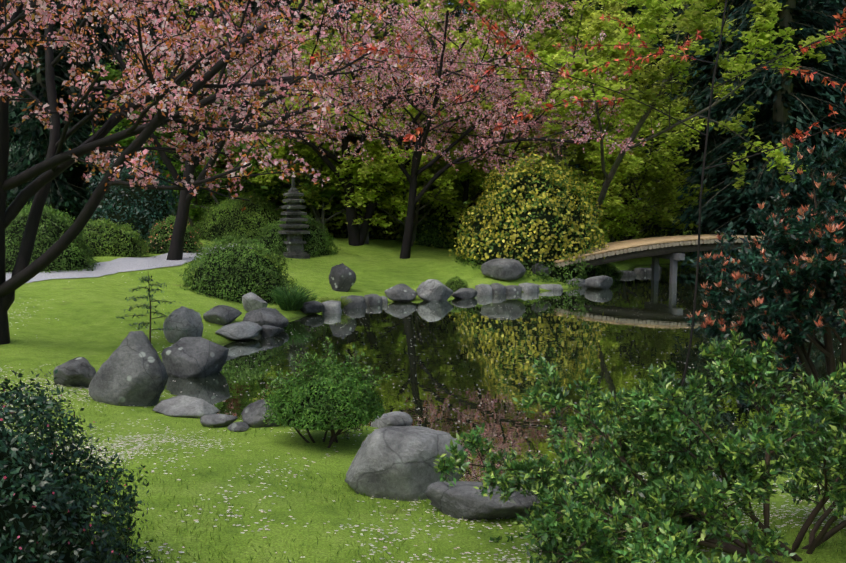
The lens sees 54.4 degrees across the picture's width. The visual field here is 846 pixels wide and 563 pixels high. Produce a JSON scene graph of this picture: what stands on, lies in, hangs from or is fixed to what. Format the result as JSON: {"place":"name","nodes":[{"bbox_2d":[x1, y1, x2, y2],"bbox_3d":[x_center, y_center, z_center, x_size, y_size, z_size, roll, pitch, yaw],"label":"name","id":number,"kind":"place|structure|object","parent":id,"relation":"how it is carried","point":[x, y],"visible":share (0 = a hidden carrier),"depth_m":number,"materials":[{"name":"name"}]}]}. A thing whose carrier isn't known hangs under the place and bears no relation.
{"place":"outdoors","nodes":[
{"label":"outdoors","id":0,"kind":"place"},
{"bbox_2d":[9,33,31,144],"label":"conifer","id":1,"kind":"object","parent":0,"point":[21,103],"depth_m":57.51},
{"bbox_2d":[6,2,65,159],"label":"conifer","id":2,"kind":"object","parent":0,"point":[18,111],"depth_m":41.67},
{"bbox_2d":[80,0,121,125],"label":"conifer","id":3,"kind":"object","parent":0,"point":[95,51],"depth_m":74.77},
{"bbox_2d":[6,244,251,282],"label":"gravel path","id":4,"kind":"structure","parent":0,"point":[114,266],"depth_m":20.91,"materials":[{"name":"gravel"}]},
{"bbox_2d":[22,0,463,259],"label":"cherry","id":5,"kind":"object","parent":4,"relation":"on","point":[175,251],"depth_m":23.10,"materials":[{"name":"plant"}]},
{"bbox_2d":[86,24,240,232],"bbox_3d":[-9.631,-5.601,31.991,6.448,8.018,4.930,0,6,1],"label":"maple","id":6,"kind":"object","parent":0,"point":[112,74],"depth_m":31.27,"materials":[{"name":"plant"}]},
{"bbox_2d":[173,0,211,133],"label":"conifer","id":7,"kind":"object","parent":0,"point":[190,16],"depth_m":69.64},
{"bbox_2d":[153,0,331,82],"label":"maple","id":8,"kind":"object","parent":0,"point":[181,9],"depth_m":39.89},
{"bbox_2d":[204,17,325,136],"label":"maple","id":9,"kind":"object","parent":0,"point":[302,47],"depth_m":35.73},
{"bbox_2d":[272,0,327,35],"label":"conifer","id":10,"kind":"object","parent":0,"point":[289,9],"depth_m":54.37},
{"bbox_2d":[180,0,487,140],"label":"maple","id":11,"kind":"object","parent":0,"point":[406,3],"depth_m":39.95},
{"bbox_2d":[258,18,434,156],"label":"maple","id":12,"kind":"object","parent":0,"point":[306,55],"depth_m":31.26,"materials":[{"name":"plant"}]},
{"bbox_2d":[331,0,393,145],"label":"tree","id":13,"kind":"object","parent":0,"point":[350,17],"depth_m":56.51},
{"bbox_2d":[0,122,845,562],"bbox_3d":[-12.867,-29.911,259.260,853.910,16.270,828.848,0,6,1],"label":"ground","id":14,"kind":"structure","parent":0,"point":[90,326],"depth_m":7.36,"materials":[{"name":"plant"}]},
{"bbox_2d":[5,138,95,223],"bbox_3d":[-18.006,-4.164,38.234,6.516,5.216,5.527,0,6,1],"label":"dark rhododendron shrub","id":15,"kind":"object","parent":14,"relation":"on","point":[62,207],"visible":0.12,"depth_m":37.13,"materials":[{"name":"green plant"}]},
{"bbox_2d":[5,199,99,273],"bbox_3d":[-9.550,-1.024,20.477,3.000,2.179,2.561,0,6,1],"label":"mound shrub","id":16,"kind":"object","parent":14,"relation":"on","point":[53,227],"visible":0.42,"depth_m":19.94,"materials":[{"name":"green plant"}]},
{"bbox_2d":[20,1,96,183],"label":"conifer","id":17,"kind":"object","parent":14,"relation":"on","point":[66,78],"depth_m":62.99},
{"bbox_2d":[6,0,124,221],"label":"tree","id":18,"kind":"object","parent":14,"relation":"on","point":[33,154],"depth_m":35.00,"materials":[{"name":"plant"}]},
{"bbox_2d":[53,357,95,386],"bbox_3d":[-4.361,1.161,10.351,0.574,0.408,0.475,0,6,1],"label":"rock","id":19,"kind":"object","parent":14,"relation":"on","point":[78,371],"visible":0.81,"depth_m":10.20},
{"bbox_2d":[0,369,159,562],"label":"bush","id":20,"kind":"object","parent":14,"relation":"on","point":[45,505],"visible":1,"depth_m":3.96,"materials":[{"name":"green plant"}]},
{"bbox_2d":[27,0,183,207],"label":"tree","id":21,"kind":"object","parent":14,"relation":"on","point":[102,35],"depth_m":38.53,"materials":[{"name":"plant"}]},
{"bbox_2d":[79,218,154,257],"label":"mound shrub","id":22,"kind":"object","parent":14,"relation":"on","point":[112,239],"visible":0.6,"depth_m":23.59,"materials":[{"name":"green plant"}]},
{"bbox_2d":[88,331,167,406],"bbox_3d":[-3.492,1.075,9.718,0.940,1.010,0.571,0,6,1],"label":"pointed rock","id":23,"kind":"object","parent":14,"relation":"on","point":[131,371],"visible":0.9,"depth_m":9.54,"materials":[{"name":"stone"}]},
{"bbox_2d":[83,142,178,244],"bbox_3d":[-9.556,-2.458,27.177,3.867,4.364,2.945,0,6,1],"label":"bush","id":24,"kind":"object","parent":14,"relation":"on","point":[142,210],"visible":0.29,"depth_m":26.36,"materials":[{"name":"green plant"}]},
{"bbox_2d":[114,274,187,342],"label":"conifer sapling","id":25,"kind":"object","parent":14,"relation":"on","point":[145,297],"depth_m":13.79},
{"bbox_2d":[117,0,225,207],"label":"conifer","id":26,"kind":"object","parent":14,"relation":"on","point":[186,14],"depth_m":42.61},
{"bbox_2d":[144,214,202,253],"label":"mound shrub","id":27,"kind":"object","parent":14,"relation":"on","point":[159,242],"visible":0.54,"depth_m":25.48,"materials":[{"name":"green plant"}]},
{"bbox_2d":[163,306,202,342],"bbox_3d":[-4.188,0.785,14.331,0.698,0.736,0.616,4,7,36],"label":"cove rock","id":28,"kind":"object","parent":14,"relation":"on","point":[186,318],"visible":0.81,"depth_m":14.10,"materials":[{"name":"stone"}]},
{"bbox_2d":[153,395,219,417],"bbox_3d":[-2.717,1.436,9.425,0.735,0.216,0.583,0,6,1],"label":"rock","id":29,"kind":"object","parent":14,"relation":"on","point":[184,406],"visible":0.83,"depth_m":9.32,"materials":[{"name":"stone"}]},
{"bbox_2d":[161,336,228,377],"bbox_3d":[-3.423,1.153,12.400,0.866,0.635,0.728,3,6,25],"label":"cove rock","id":30,"kind":"object","parent":14,"relation":"on","point":[190,357],"visible":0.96,"depth_m":12.18,"materials":[{"name":"stone"}]},
{"bbox_2d":[176,156,246,228],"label":"tree","id":31,"kind":"object","parent":14,"relation":"on","point":[203,197],"visible":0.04,"depth_m":33.89,"materials":[{"name":"green plant"}]},
{"bbox_2d":[0,0,432,344],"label":"cherry tree","id":32,"kind":"object","parent":14,"relation":"on","point":[54,164],"depth_m":12.22,"materials":[{"name":"plant"}]},
{"bbox_2d":[200,414,237,427],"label":"rock","id":33,"kind":"object","parent":14,"relation":"on","point":[217,420],"visible":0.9,"depth_m":8.75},
{"bbox_2d":[203,305,241,325],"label":"cove rock","id":34,"kind":"object","parent":14,"relation":"on","point":[223,315],"visible":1,"depth_m":16.01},
{"bbox_2d":[119,95,356,227],"bbox_3d":[-6.863,-4.316,31.203,9.489,5.929,5.709,0,6,1],"label":"tree","id":35,"kind":"object","parent":14,"relation":"on","point":[193,212],"depth_m":30.21,"materials":[{"name":"plant"}]},
{"bbox_2d":[191,191,285,243],"bbox_3d":[-6.758,-2.177,30.459,4.128,2.467,2.881,0,6,1],"label":"mound shrub","id":36,"kind":"object","parent":14,"relation":"on","point":[225,218],"visible":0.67,"depth_m":29.78,"materials":[{"name":"green plant"}]},
{"bbox_2d":[215,321,261,339],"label":"rock","id":37,"kind":"object","parent":14,"relation":"on","point":[242,330],"visible":0.98,"depth_m":15.25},
{"bbox_2d":[176,230,301,304],"bbox_3d":[-4.446,-0.229,19.739,3.100,2.058,2.448,0,6,1],"label":"mound shrub","id":38,"kind":"object","parent":14,"relation":"on","point":[236,272],"visible":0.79,"depth_m":19.15,"materials":[{"name":"green plant"}]},
{"bbox_2d":[228,421,249,431],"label":"rock","id":39,"kind":"object","parent":14,"relation":"on","point":[240,426],"visible":0.92,"depth_m":8.55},
{"bbox_2d":[191,0,291,192],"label":"conifer","id":40,"kind":"object","parent":14,"relation":"on","point":[253,9],"depth_m":45.50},
{"bbox_2d":[242,292,267,311],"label":"cove rock","id":41,"kind":"object","parent":14,"relation":"on","point":[251,301],"visible":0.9,"depth_m":17.92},
{"bbox_2d":[241,399,278,427],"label":"rock","id":42,"kind":"object","parent":14,"relation":"on","point":[252,413],"visible":0.5,"depth_m":8.79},
{"bbox_2d":[243,307,288,327],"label":"cove rock","id":43,"kind":"object","parent":14,"relation":"on","point":[275,317],"visible":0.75,"depth_m":16.48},
{"bbox_2d":[259,325,284,336],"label":"cove rock","id":44,"kind":"object","parent":14,"relation":"on","point":[268,331],"visible":0.85,"depth_m":15.73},
{"bbox_2d":[212,129,358,187],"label":"tree","id":45,"kind":"object","parent":14,"relation":"on","point":[234,148],"depth_m":31.47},
{"bbox_2d":[265,284,312,310],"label":"grass clump","id":46,"kind":"object","parent":14,"relation":"on","point":[284,301],"depth_m":18.50,"materials":[{"name":"green plant"}]},
{"bbox_2d":[278,174,309,258],"bbox_3d":[-4.203,-2.107,26.758,0.811,2.757,0.811,-3,6,-27],"label":"stone pagoda","id":47,"kind":"object","parent":14,"relation":"on","point":[293,226],"visible":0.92,"depth_m":26.57,"materials":[{"name":"stone"}]},
{"bbox_2d":[252,214,340,257],"bbox_3d":[-4.324,-1.464,27.625,3.115,1.801,2.266,0,6,1],"label":"mound shrub","id":48,"kind":"object","parent":14,"relation":"on","point":[317,240],"visible":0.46,"depth_m":27.12,"materials":[{"name":"green plant"}]},
{"bbox_2d":[230,159,364,237],"bbox_3d":[-4.932,-3.332,32.744,6.187,4.923,4.959,0,6,1],"label":"lime understorey","id":49,"kind":"object","parent":14,"relation":"on","point":[334,232],"visible":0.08,"depth_m":31.78,"materials":[{"name":"green plant"}]},
{"bbox_2d":[306,292,319,301],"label":"grass tuft","id":50,"kind":"object","parent":14,"relation":"on","point":[313,297],"depth_m":19.55,"materials":[{"name":"green plant"}]},
{"bbox_2d":[270,0,375,181],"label":"conifer","id":51,"kind":"object","parent":14,"relation":"on","point":[305,16],"depth_m":49.91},
{"bbox_2d":[260,337,391,447],"bbox_3d":[-0.943,1.088,8.017,1.328,1.135,1.323,0,6,1],"label":"small shrub","id":52,"kind":"object","parent":14,"relation":"on","point":[315,406],"depth_m":7.71,"materials":[{"name":"plant"}]},
{"bbox_2d":[239,83,417,234],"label":"tree","id":53,"kind":"object","parent":14,"relation":"on","point":[305,151],"depth_m":29.24,"materials":[{"name":"plant"}]},
{"bbox_2d":[322,300,341,313],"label":"edge stone","id":54,"kind":"object","parent":14,"relation":"on","point":[332,307],"visible":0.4,"depth_m":19.10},
{"bbox_2d":[318,295,352,308],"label":"grass tuft","id":55,"kind":"object","parent":14,"relation":"on","point":[343,300],"depth_m":19.68,"materials":[{"name":"green plant"}]},
{"bbox_2d":[328,263,355,291],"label":"standing rock","id":56,"kind":"object","parent":14,"relation":"on","point":[342,277],"visible":1,"depth_m":21.38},
{"bbox_2d":[121,0,576,245],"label":"cherry tree","id":57,"kind":"object","parent":14,"relation":"on","point":[434,143],"depth_m":27.12,"materials":[{"name":"plant"}]},
{"bbox_2d":[341,295,366,307],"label":"edge stone","id":58,"kind":"object","parent":14,"relation":"on","point":[357,302],"visible":0.52,"depth_m":20.08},
{"bbox_2d":[358,219,368,243],"bbox_3d":[-2.265,-1.762,29.569,0.610,0.953,0.195,-1,6,-13],"label":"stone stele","id":59,"kind":"object","parent":14,"relation":"on","point":[367,240],"visible":0.17,"depth_m":29.55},
{"bbox_2d":[364,294,381,304],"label":"edge stone","id":60,"kind":"object","parent":14,"relation":"on","point":[373,299],"visible":0.46,"depth_m":20.69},
{"bbox_2d":[337,136,427,240],"bbox_3d":[-1.845,-3.450,34.737,7.399,5.294,5.764,0,6,1],"label":"lime understorey","id":61,"kind":"object","parent":14,"relation":"on","point":[387,228],"visible":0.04,"depth_m":32.65,"materials":[{"name":"green plant"}]},
{"bbox_2d":[381,296,387,303],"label":"edge stone","id":62,"kind":"object","parent":14,"relation":"on","point":[384,300],"visible":0.54,"depth_m":20.99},
{"bbox_2d":[384,283,417,301],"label":"shore rock","id":63,"kind":"object","parent":14,"relation":"on","point":[400,292],"visible":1,"depth_m":21.31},
{"bbox_2d":[351,0,453,194],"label":"conifer","id":64,"kind":"object","parent":14,"relation":"on","point":[390,12],"depth_m":52.48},
{"bbox_2d":[344,426,465,500],"bbox_3d":[-0.142,1.484,6.724,0.995,0.631,0.735,0,6,1],"label":"rock","id":65,"kind":"object","parent":14,"relation":"on","point":[394,462],"visible":0.75,"depth_m":6.45,"materials":[{"name":"stone"}]},
{"bbox_2d":[304,42,539,246],"bbox_3d":[0.163,-4.839,29.744,8.420,7.689,7.369,0,6,1],"label":"tree","id":66,"kind":"object","parent":14,"relation":"on","point":[381,165],"depth_m":28.78,"materials":[{"name":"plant"}]},
{"bbox_2d":[0,272,845,562],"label":"fallen petals","id":67,"kind":"object","parent":14,"relation":"on","point":[361,534],"visible":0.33,"depth_m":6.06,"materials":[{"name":"plant"}]},
{"bbox_2d":[2,339,845,562],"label":"fallen petals","id":68,"kind":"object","parent":14,"relation":"on","point":[426,502],"depth_m":5.72,"materials":[{"name":"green plant"}]},
{"bbox_2d":[370,171,482,247],"bbox_3d":[0.604,-3.020,33.762,6.292,4.582,5.142,0,6,1],"label":"lime understorey","id":69,"kind":"object","parent":14,"relation":"on","point":[444,211],"visible":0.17,"depth_m":32.39,"materials":[{"name":"green plant"}]},
{"bbox_2d":[395,214,457,248],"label":"mound shrub","id":70,"kind":"object","parent":14,"relation":"on","point":[432,237],"visible":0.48,"depth_m":31.92,"materials":[{"name":"green plant"}]},
{"bbox_2d":[416,279,452,301],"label":"shore rock","id":71,"kind":"object","parent":14,"relation":"on","point":[429,290],"visible":0.92,"depth_m":21.44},
{"bbox_2d":[413,0,455,75],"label":"conifer","id":72,"kind":"object","parent":14,"relation":"on","point":[442,19],"depth_m":67.06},
{"bbox_2d":[440,0,471,76],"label":"conifer","id":73,"kind":"object","parent":14,"relation":"on","point":[458,15],"depth_m":67.74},
{"bbox_2d":[445,276,468,291],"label":"shore shrub","id":74,"kind":"object","parent":14,"relation":"on","point":[454,284],"visible":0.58,"depth_m":22.83,"materials":[{"name":"green plant"}]},
{"bbox_2d":[262,0,659,258],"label":"cherry","id":75,"kind":"object","parent":14,"relation":"on","point":[413,200],"depth_m":25.40,"materials":[{"name":"plant"}]},
{"bbox_2d":[423,481,539,519],"bbox_3d":[0.532,1.649,6.189,1.020,0.271,0.564,2,6,23],"label":"flat rock","id":76,"kind":"object","parent":14,"relation":"on","point":[459,499],"visible":0.75,"depth_m":6.00,"materials":[{"name":"stone"}]},
{"bbox_2d":[387,99,578,228],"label":"tree","id":77,"kind":"object","parent":14,"relation":"on","point":[522,143],"depth_m":31.61,"materials":[{"name":"plant"}]},
{"bbox_2d":[475,284,492,295],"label":"edge stone","id":78,"kind":"object","parent":14,"relation":"on","point":[483,289],"visible":0.5,"depth_m":22.82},
{"bbox_2d":[460,5,521,173],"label":"tree","id":79,"kind":"object","parent":14,"relation":"on","point":[473,37],"depth_m":50.46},
{"bbox_2d":[368,39,618,197],"bbox_3d":[2.718,-6.410,35.801,8.534,9.438,12.728,-2,6,-23],"label":"maple","id":80,"kind":"object","parent":14,"relation":"on","point":[585,105],"depth_m":32.08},
{"bbox_2d":[490,283,505,293],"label":"edge stone","id":81,"kind":"object","parent":14,"relation":"on","point":[497,288],"visible":0.48,"depth_m":23.17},
{"bbox_2d":[387,28,609,251],"bbox_3d":[2.265,-4.715,28.870,8.474,8.108,6.144,0,6,1],"label":"cherry tree","id":82,"kind":"object","parent":14,"relation":"on","point":[521,124],"depth_m":28.48,"materials":[{"name":"plant"}]},
{"bbox_2d":[481,258,525,280],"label":"rock","id":83,"kind":"object","parent":14,"relation":"on","point":[505,269],"visible":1,"depth_m":23.98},
{"bbox_2d":[506,285,521,292],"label":"edge stone","id":84,"kind":"object","parent":14,"relation":"on","point":[513,289],"visible":0.4,"depth_m":23.42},
{"bbox_2d":[404,0,641,161],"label":"maple","id":85,"kind":"object","parent":14,"relation":"on","point":[447,6],"depth_m":45.71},
{"bbox_2d":[518,283,539,292],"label":"edge stone","id":86,"kind":"object","parent":14,"relation":"on","point":[529,287],"visible":0.5,"depth_m":23.61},
{"bbox_2d":[449,147,613,287],"bbox_3d":[3.440,-1.954,26.178,5.553,4.510,4.384,0,6,1],"label":"flowering bush","id":87,"kind":"object","parent":14,"relation":"on","point":[528,219],"visible":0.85,"depth_m":25.09,"materials":[{"name":"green plant"}]},
{"bbox_2d":[399,2,667,184],"bbox_3d":[5.388,-7.210,35.767,12.699,11.804,10.137,0,6,1],"label":"maple","id":88,"kind":"object","parent":14,"relation":"on","point":[594,24],"depth_m":32.60,"materials":[{"name":"plant"}]},
{"bbox_2d":[532,263,550,275],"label":"rock","id":89,"kind":"object","parent":14,"relation":"on","point":[540,267],"visible":0.56,"depth_m":24.59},
{"bbox_2d":[539,284,562,290],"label":"edge stone","id":90,"kind":"object","parent":14,"relation":"on","point":[554,287],"visible":0.46,"depth_m":24.03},
{"bbox_2d":[566,278,585,286],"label":"edge stone","id":91,"kind":"object","parent":14,"relation":"on","point":[581,283],"visible":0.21,"depth_m":24.96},
{"bbox_2d":[309,0,845,391],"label":"red leaf tree","id":92,"kind":"object","parent":14,"relation":"on","point":[408,137],"visible":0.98,"depth_m":8.11,"materials":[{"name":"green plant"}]},
{"bbox_2d":[508,0,647,184],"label":"tree","id":93,"kind":"object","parent":14,"relation":"on","point":[569,16],"depth_m":47.83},
{"bbox_2d":[547,172,621,242],"bbox_3d":[5.694,-3.284,36.752,7.074,5.492,6.064,0,6,1],"label":"lime understorey","id":94,"kind":"object","parent":14,"relation":"on","point":[609,216],"depth_m":35.69,"materials":[{"name":"green plant"}]},
{"bbox_2d":[558,460,618,496],"bbox_3d":[1.331,1.627,6.731,0.545,0.270,0.434,2,6,22],"label":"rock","id":95,"kind":"object","parent":14,"relation":"on","point":[588,476],"depth_m":6.72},
{"bbox_2d":[595,263,623,279],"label":"shrub","id":96,"kind":"object","parent":14,"relation":"on","point":[614,273],"visible":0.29,"depth_m":27.26,"materials":[{"name":"green plant"}]},
{"bbox_2d":[617,270,636,275],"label":"edge stone","id":97,"kind":"object","parent":14,"relation":"on","point":[629,273],"visible":0.44,"depth_m":28.72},
{"bbox_2d":[538,98,718,260],"bbox_3d":[7.849,-3.869,32.458,8.526,6.723,7.453,0,6,1],"label":"tree","id":98,"kind":"object","parent":14,"relation":"on","point":[615,205],"depth_m":31.67,"materials":[{"name":"plant"}]},
{"bbox_2d":[577,160,691,257],"bbox_3d":[8.653,-3.269,37.583,7.271,5.459,5.779,0,6,1],"label":"lime understorey","id":99,"kind":"object","parent":14,"relation":"on","point":[648,230],"visible":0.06,"depth_m":36.38,"materials":[{"name":"green plant"}]},
{"bbox_2d":[424,0,845,238],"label":"tree","id":100,"kind":"object","parent":14,"relation":"on","point":[655,8],"depth_m":25.64,"materials":[{"name":"plant"}]},
{"bbox_2d":[431,329,845,562],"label":"azalea","id":101,"kind":"object","parent":14,"relation":"on","point":[661,514],"visible":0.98,"depth_m":4.83,"materials":[{"name":"green plant"}]},
{"bbox_2d":[634,268,651,273],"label":"edge stone","id":102,"kind":"object","parent":14,"relation":"on","point":[642,270],"visible":0.52,"depth_m":29.57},
{"bbox_2d":[547,0,762,204],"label":"maple","id":103,"kind":"object","parent":14,"relation":"on","point":[611,7],"depth_m":35.66,"materials":[{"name":"plant"}]},
{"bbox_2d":[639,181,690,236],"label":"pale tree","id":104,"kind":"object","parent":14,"relation":"on","point":[654,208],"depth_m":35.48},
{"bbox_2d":[554,234,844,283],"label":"footbridge","id":105,"kind":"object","parent":14,"relation":"on","point":[672,248],"depth_m":25.89,"materials":[{"name":"wood"}]},
{"bbox_2d":[638,0,768,261],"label":"conifer","id":106,"kind":"object","parent":14,"relation":"on","point":[717,138],"depth_m":34.72,"materials":[{"name":"plant"}]},
{"bbox_2d":[643,77,824,232],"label":"maple","id":107,"kind":"object","parent":14,"relation":"on","point":[685,135],"depth_m":44.82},
{"bbox_2d":[681,4,821,234],"bbox_3d":[15.263,-12.218,38.654,7.345,22.676,7.467,-5,8,-44],"label":"conifer","id":108,"kind":"object","parent":14,"relation":"on","point":[762,107],"depth_m":37.82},
{"bbox_2d":[670,0,845,269],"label":"conifer","id":109,"kind":"object","parent":14,"relation":"on","point":[764,91],"depth_m":31.49,"materials":[{"name":"plant"}]},
{"bbox_2d":[682,135,845,428],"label":"pieris","id":110,"kind":"object","parent":14,"relation":"on","point":[784,294],"visible":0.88,"depth_m":9.10,"materials":[{"name":"green plant"}]},
{"bbox_2d":[750,0,845,234],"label":"conifer","id":111,"kind":"object","parent":14,"relation":"on","point":[821,6],"depth_m":35.69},
{"bbox_2d":[326,1,657,64],"label":"sky","id":112,"kind":"structure","parent":0,"point":[448,1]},
{"bbox_2d":[166,262,844,484],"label":"pond water","id":113,"kind":"structure","parent":0,"point":[485,342],"depth_m":14.05,"materials":[{"name":"liquid"}]},
{"bbox_2d":[300,301,323,313],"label":"cove rock","id":114,"kind":"object","parent":113,"relation":"on","point":[309,307],"visible":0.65,"depth_m":18.86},
{"bbox_2d":[370,411,412,427],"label":"rock","id":115,"kind":"object","parent":113,"relation":"in","point":[396,418],"visible":0.62,"depth_m":9.13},
{"bbox_2d":[451,288,476,298],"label":"shore rock","id":116,"kind":"object","parent":113,"relation":"on","point":[466,293],"visible":0.94,"depth_m":21.98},
{"bbox_2d":[173,292,823,474],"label":"petals on water","id":117,"kind":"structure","parent":113,"relation":"on","point":[489,376],"depth_m":13.07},
{"bbox_2d":[585,275,612,288],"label":"shore rock","id":118,"kind":"object","parent":113,"relation":"in","point":[601,282],"visible":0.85,"depth_m":24.41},
{"bbox_2d":[601,1,683,185],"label":"conifer","id":119,"kind":"object","parent":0,"point":[636,8],"depth_m":52.39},
{"bbox_2d":[595,0,709,202],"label":"tree","id":120,"kind":"object","parent":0,"point":[663,33],"depth_m":45.25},
{"bbox_2d":[761,0,837,162],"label":"conifer","id":121,"kind":"object","parent":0,"point":[812,5],"depth_m":48.93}
]}

